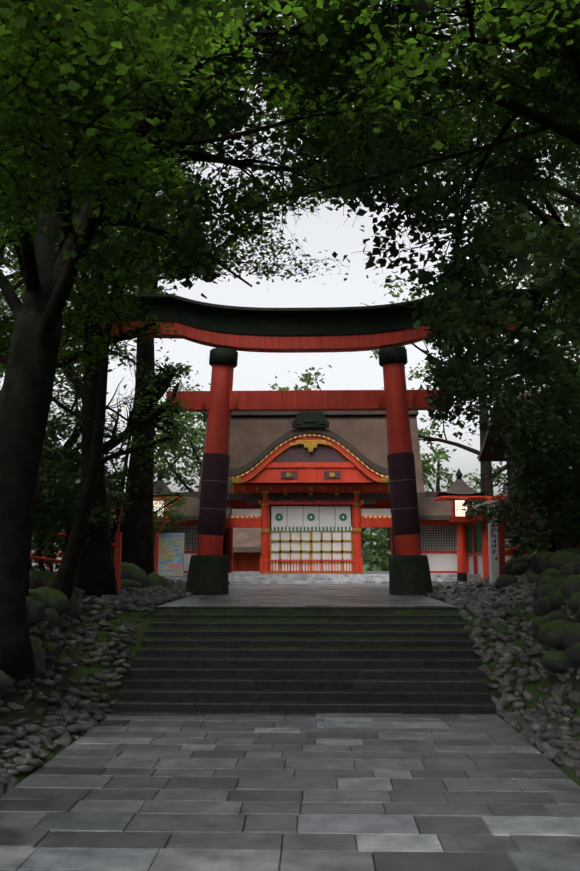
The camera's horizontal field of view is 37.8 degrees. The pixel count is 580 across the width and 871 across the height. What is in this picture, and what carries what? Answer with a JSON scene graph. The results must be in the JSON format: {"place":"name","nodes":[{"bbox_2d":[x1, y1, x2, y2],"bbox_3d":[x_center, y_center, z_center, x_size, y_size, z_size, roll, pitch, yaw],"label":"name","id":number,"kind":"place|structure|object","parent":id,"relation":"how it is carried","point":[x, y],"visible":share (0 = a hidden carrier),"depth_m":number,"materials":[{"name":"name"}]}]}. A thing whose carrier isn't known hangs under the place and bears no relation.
{"place":"outdoors","nodes":[
{"label":"outdoors","id":0,"kind":"place"},
{"bbox_2d":[0,34,154,425],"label":"tree","id":1,"kind":"object","parent":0,"point":[66,395],"depth_m":25.00,"materials":[{"name":"green plant"}]},
{"bbox_2d":[0,122,179,340],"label":"tree","id":2,"kind":"object","parent":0,"point":[5,307],"depth_m":17.50,"materials":[{"name":"green plant"}]},
{"bbox_2d":[0,222,196,503],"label":"tree","id":3,"kind":"object","parent":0,"point":[183,450],"depth_m":28.88,"materials":[{"name":"green plant"}]},
{"bbox_2d":[0,0,220,257],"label":"tree","id":4,"kind":"object","parent":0,"point":[11,188],"depth_m":8.97,"materials":[{"name":"green plant"}]},
{"bbox_2d":[154,383,210,491],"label":"tree","id":5,"kind":"object","parent":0,"point":[197,431],"depth_m":69.32,"materials":[{"name":"green plant"}]},
{"bbox_2d":[233,528,260,546],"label":"shrine roof","id":6,"kind":"structure","parent":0,"point":[246,537],"depth_m":51.48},
{"bbox_2d":[0,548,579,869],"bbox_3d":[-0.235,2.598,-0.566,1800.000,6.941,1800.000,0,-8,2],"label":"ground","id":7,"kind":"structure","parent":0,"point":[77,673],"depth_m":16.34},
{"bbox_2d":[31,440,118,547],"bbox_3d":[-6.032,1.145,19.116,4.354,4.330,3.760,0,-8,2],"label":"shrub","id":8,"kind":"object","parent":7,"relation":"on","point":[43,503],"depth_m":18.90,"materials":[{"name":"green plant"}]},
{"bbox_2d":[30,522,121,591],"bbox_3d":[-7.024,2.788,21.024,6.356,3.012,0.296,7,-11,-38],"label":"fence","id":9,"kind":"object","parent":7,"relation":"on","point":[117,544],"visible":0.21,"depth_m":22.78,"materials":[{"name":"wood"}]},
{"bbox_2d":[30,413,124,567],"bbox_3d":[-8.553,1.808,26.514,6.073,5.550,5.291,0,-8,2],"label":"shrub","id":10,"kind":"object","parent":7,"relation":"on","point":[70,455],"depth_m":26.07,"materials":[{"name":"green plant"}]},
{"bbox_2d":[32,402,144,570],"bbox_3d":[-6.050,1.550,23.406,4.579,5.133,4.254,0,-8,2],"label":"tree","id":11,"kind":"object","parent":7,"relation":"on","point":[76,480],"depth_m":23.07,"materials":[{"name":"green plant"}]},
{"bbox_2d":[0,24,192,595],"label":"maple tree","id":12,"kind":"object","parent":7,"relation":"on","point":[9,327],"depth_m":15.91,"materials":[{"name":"green plant"}]},
{"bbox_2d":[31,444,169,570],"bbox_3d":[-7.995,2.941,29.999,5.582,6.768,5.589,-6,-10,37],"label":"shrub","id":13,"kind":"object","parent":7,"relation":"on","point":[46,565],"depth_m":29.93,"materials":[{"name":"green plant"}]},
{"bbox_2d":[49,348,198,554],"bbox_3d":[-6.504,1.028,30.836,6.336,9.349,5.316,0,-8,2],"label":"small tree","id":14,"kind":"object","parent":7,"relation":"on","point":[172,505],"depth_m":31.10,"materials":[{"name":"green plant"}]},
{"bbox_2d":[0,24,253,597],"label":"maple tree","id":15,"kind":"object","parent":7,"relation":"on","point":[96,577],"depth_m":20.82,"materials":[{"name":"plant"}]},
{"bbox_2d":[0,77,253,600],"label":"tree","id":16,"kind":"object","parent":7,"relation":"on","point":[64,580],"depth_m":16.89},
{"bbox_2d":[76,65,255,575],"bbox_3d":[-4.853,-6.195,30.096,8.203,23.422,12.568,4,-9,-26],"label":"tree","id":17,"kind":"object","parent":7,"relation":"on","point":[136,528],"depth_m":28.70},
{"bbox_2d":[153,469,182,576],"bbox_3d":[-5.269,3.650,34.014,1.840,4.600,1.840,0,-8,2],"label":"lantern post","id":18,"kind":"object","parent":7,"relation":"on","point":[156,541],"depth_m":33.75,"materials":[{"name":"red wood"}]},
{"bbox_2d":[153,501,163,515],"bbox_3d":[-5.269,2.967,34.113,0.510,0.620,0.510,0,-8,2],"label":"lantern","id":19,"kind":"object","parent":18,"relation":"attached to","point":[158,505],"depth_m":33.88,"materials":[{"name":"white paper"}]},
{"bbox_2d":[153,480,184,496],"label":"roof","id":20,"kind":"structure","parent":18,"relation":"attached to","point":[165,488],"depth_m":33.91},
{"bbox_2d":[157,553,183,580],"bbox_3d":[-4.224,4.590,30.433,1.026,1.682,0.879,0,-8,2],"label":"sign frame","id":21,"kind":"object","parent":7,"relation":"on","point":[183,569],"visible":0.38,"depth_m":30.17,"materials":[{"name":"red wood"}]},
{"bbox_2d":[158,533,184,575],"bbox_3d":[-4.261,4.268,30.397,0.920,1.522,0.352,1,-8,-6],"label":"information board","id":22,"kind":"object","parent":7,"relation":"on","point":[181,550],"visible":0.5,"depth_m":30.33,"materials":[{"name":"paper"}]},
{"bbox_2d":[159,534,182,573],"bbox_3d":[-4.259,4.248,30.385,0.820,1.390,0.299,1,-8,-6],"label":"map print","id":23,"kind":"object","parent":22,"relation":"on","point":[174,545],"visible":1,"depth_m":30.42},
{"bbox_2d":[233,552,260,570],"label":"shrine","id":24,"kind":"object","parent":7,"relation":"on","point":[246,561],"depth_m":51.32,"materials":[{"name":"red wood"}]},
{"bbox_2d":[233,547,260,551],"bbox_3d":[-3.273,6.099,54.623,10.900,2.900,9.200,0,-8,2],"label":"wall ledge","id":25,"kind":"object","parent":24,"relation":"on","point":[246,549],"visible":0.04,"depth_m":49.86,"materials":[{"name":"grey wood"}]},
{"bbox_2d":[0,0,579,676],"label":"tree","id":26,"kind":"object","parent":7,"relation":"on","point":[159,21],"depth_m":11.24,"materials":[{"name":"green plant"}]},
{"bbox_2d":[0,584,579,870],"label":"stone paving","id":27,"kind":"structure","parent":7,"relation":"on","point":[234,791],"depth_m":9.25,"materials":[{"name":"grey stone"}]},
{"bbox_2d":[186,555,432,595],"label":"pillar bases","id":28,"kind":"object","parent":27,"relation":"on","point":[408,575],"visible":0.88,"depth_m":23.63,"materials":[{"name":"black stone"}]},
{"bbox_2d":[0,589,579,796],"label":"rocks","id":29,"kind":"object","parent":7,"relation":"on","point":[558,742],"visible":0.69,"depth_m":14.35,"materials":[{"name":"stone"}]},
{"bbox_2d":[0,549,579,696],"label":"mossy boulders","id":30,"kind":"object","parent":7,"relation":"on","point":[557,579],"visible":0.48,"depth_m":16.09,"materials":[{"name":"green plant"}]},
{"bbox_2d":[46,552,537,605],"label":"landing cobbles","id":31,"kind":"object","parent":7,"relation":"on","point":[452,591],"visible":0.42,"depth_m":21.68,"materials":[{"name":"stone"}]},
{"bbox_2d":[114,606,495,714],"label":"stone steps","id":32,"kind":"structure","parent":7,"relation":"on","point":[268,680],"depth_m":15.34,"materials":[{"name":"grey stone"}]},
{"bbox_2d":[166,362,451,554],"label":"torii gate","id":33,"kind":"structure","parent":7,"relation":"on","point":[396,400],"depth_m":24.58,"materials":[{"name":"red wood"}]},
{"bbox_2d":[197,452,419,535],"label":"pillar wrappings","id":34,"kind":"object","parent":33,"relation":"attached to","point":[401,466],"visible":0.92,"depth_m":24.10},
{"bbox_2d":[199,479,418,509],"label":"pillar bands","id":35,"kind":"object","parent":34,"relation":"attached to","point":[227,482],"visible":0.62,"depth_m":24.09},
{"bbox_2d":[209,346,407,367],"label":"pillar capitals","id":36,"kind":"object","parent":33,"relation":"on","point":[386,355],"visible":0.85,"depth_m":24.66,"materials":[{"name":"black metal"}]},
{"bbox_2d":[103,318,515,352],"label":"torii lintel","id":37,"kind":"structure","parent":36,"relation":"on","point":[311,344],"depth_m":24.85,"materials":[{"name":"red wood"}]},
{"bbox_2d":[76,294,544,335],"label":"torii top lintel","id":38,"kind":"structure","parent":37,"relation":"on","point":[310,324],"depth_m":24.84,"materials":[{"name":"black paint"}]},
{"bbox_2d":[75,288,547,312],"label":"torii kasagi roof","id":39,"kind":"structure","parent":38,"relation":"on","point":[280,310],"depth_m":24.70,"materials":[{"name":"black wood"}]},
{"bbox_2d":[48,0,579,414],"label":"tree","id":40,"kind":"object","parent":7,"relation":"on","point":[554,246],"depth_m":12.14,"materials":[{"name":"green plant"}]},
{"bbox_2d":[163,571,480,583],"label":"stone platform","id":41,"kind":"structure","parent":7,"relation":"on","point":[257,577],"depth_m":34.33,"materials":[{"name":"grey stone"}]},
{"bbox_2d":[31,436,579,580],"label":"gate","id":42,"kind":"structure","parent":41,"relation":"on","point":[308,472],"depth_m":36.12,"materials":[{"name":"red wood"}]},
{"bbox_2d":[222,505,351,562],"bbox_3d":[0.949,4.478,37.641,24.600,3.660,8.000,0,-8,2],"label":"dark gate backing","id":43,"kind":"object","parent":42,"relation":"attached to","point":[224,546],"visible":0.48,"depth_m":36.39,"materials":[{"name":"wood"}]},
{"bbox_2d":[31,526,579,552],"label":"lattice windows","id":44,"kind":"structure","parent":42,"relation":"attached to","point":[423,545],"depth_m":37.46,"materials":[{"name":"wood"}]},
{"bbox_2d":[106,415,507,515],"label":"roof","id":45,"kind":"structure","parent":42,"relation":"attached to","point":[252,437],"depth_m":38.38,"materials":[{"name":"brown wood"}]},
{"bbox_2d":[291,411,329,427],"bbox_3d":[0.859,-0.848,35.488,1.596,1.045,0.310,0,-8,2],"label":"roof ridge ornament","id":46,"kind":"object","parent":45,"relation":"on","point":[310,419],"visible":0.83,"depth_m":35.33,"materials":[{"name":"green metal"}]},
{"bbox_2d":[118,410,508,519],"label":"gate roof edges","id":47,"kind":"object","parent":45,"relation":"attached to","point":[256,460],"visible":0.21,"depth_m":36.11,"materials":[{"name":"brown wood"}]},
{"bbox_2d":[231,440,389,573],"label":"gate gold fittings","id":48,"kind":"object","parent":42,"relation":"attached to","point":[310,445],"visible":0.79,"depth_m":36.02,"materials":[{"name":"gold metal"}]},
{"bbox_2d":[229,434,391,517],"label":"gate rafter ends","id":49,"kind":"object","parent":42,"relation":"attached to","point":[345,448],"visible":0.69,"depth_m":35.42,"materials":[{"name":"gold metal"}]},
{"bbox_2d":[247,444,375,504],"bbox_3d":[0.884,2.119,35.865,5.500,3.420,1.167,0,-8,2],"label":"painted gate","id":50,"kind":"object","parent":42,"relation":"attached to","point":[301,453],"visible":0.65,"depth_m":35.50,"materials":[{"name":"red wood"}]},
{"bbox_2d":[153,513,481,552],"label":"green gate slats","id":51,"kind":"object","parent":42,"relation":"attached to","point":[478,539],"visible":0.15,"depth_m":36.18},
{"bbox_2d":[268,365,430,570],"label":"tree","id":52,"kind":"object","parent":7,"relation":"on","point":[306,377],"depth_m":65.84,"materials":[{"name":"green plant"}]},
{"bbox_2d":[361,487,427,570],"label":"tree","id":53,"kind":"object","parent":7,"relation":"on","point":[377,542],"depth_m":56.86,"materials":[{"name":"green plant"}]},
{"bbox_2d":[235,1,579,550],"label":"tree","id":54,"kind":"object","parent":7,"relation":"on","point":[527,413],"depth_m":21.28,"materials":[{"name":"green plant"}]},
{"bbox_2d":[363,420,505,570],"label":"tree","id":55,"kind":"object","parent":7,"relation":"on","point":[426,466],"depth_m":67.13,"materials":[{"name":"green plant"}]},
{"bbox_2d":[433,468,487,581],"bbox_3d":[6.775,3.596,33.643,1.840,4.600,1.840,0,-8,2],"label":"lantern post","id":56,"kind":"object","parent":7,"relation":"on","point":[459,521],"depth_m":33.38,"materials":[{"name":"red wood"}]},
{"bbox_2d":[452,500,466,515],"bbox_3d":[6.775,2.913,33.742,0.510,0.620,0.510,0,-8,2],"label":"lantern","id":57,"kind":"object","parent":56,"relation":"attached to","point":[459,509],"visible":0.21,"depth_m":33.49,"materials":[{"name":"white paper"}]},
{"bbox_2d":[436,479,484,495],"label":"lantern roof","id":58,"kind":"structure","parent":56,"relation":"attached to","point":[460,487],"depth_m":33.49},
{"bbox_2d":[362,204,579,503],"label":"tree","id":59,"kind":"object","parent":7,"relation":"on","point":[487,482],"depth_m":47.08,"materials":[{"name":"green plant"}]},
{"bbox_2d":[487,505,498,583],"bbox_3d":[6.008,3.272,25.020,0.240,2.556,0.240,0,-8,2],"label":"signpost","id":60,"kind":"object","parent":7,"relation":"on","point":[493,569],"visible":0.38,"depth_m":24.89,"materials":[{"name":"grey wood"}]},
{"bbox_2d":[491,516,496,552],"bbox_3d":[6.003,2.886,24.953,0.164,1.164,0.004,0,-8,2],"label":"sign lettering","id":61,"kind":"object","parent":60,"relation":"attached to","point":[494,541],"visible":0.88,"depth_m":24.93,"materials":[{"name":"black paint"}]},
{"bbox_2d":[436,4,579,460],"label":"tree","id":62,"kind":"object","parent":7,"relation":"on","point":[513,214],"depth_m":26.01,"materials":[{"name":"green plant"}]},
{"bbox_2d":[461,407,579,562],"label":"shrub","id":63,"kind":"object","parent":7,"relation":"on","point":[518,518],"depth_m":22.76,"materials":[{"name":"green plant"}]},
{"bbox_2d":[497,492,576,574],"bbox_3d":[9.447,3.075,25.447,6.432,2.916,0.172,0,-8,-2],"label":"fence","id":64,"kind":"object","parent":7,"relation":"on","point":[502,551],"visible":0.23,"depth_m":25.28,"materials":[{"name":"wood"}]},
{"bbox_2d":[497,169,579,364],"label":"tree","id":65,"kind":"object","parent":7,"relation":"on","point":[529,272],"depth_m":35.90,"materials":[{"name":"green plant"}]},
{"bbox_2d":[504,436,579,555],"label":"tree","id":66,"kind":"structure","parent":7,"relation":"on","point":[509,534],"depth_m":30.89,"materials":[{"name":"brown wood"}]},
{"bbox_2d":[478,400,550,461],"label":"roof","id":67,"kind":"structure","parent":66,"relation":"on","point":[486,453],"depth_m":33.18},
{"bbox_2d":[556,149,579,207],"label":"tree","id":68,"kind":"object","parent":7,"relation":"on","point":[572,170],"depth_m":21.53,"materials":[{"name":"green plant"}]},
{"bbox_2d":[0,0,579,563],"label":"sky","id":69,"kind":"structure","parent":0,"point":[254,371],"materials":[{"name":"white"}]},
{"bbox_2d":[499,391,574,426],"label":"store house roof","id":70,"kind":"structure","parent":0,"point":[529,401],"depth_m":29.85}
]}

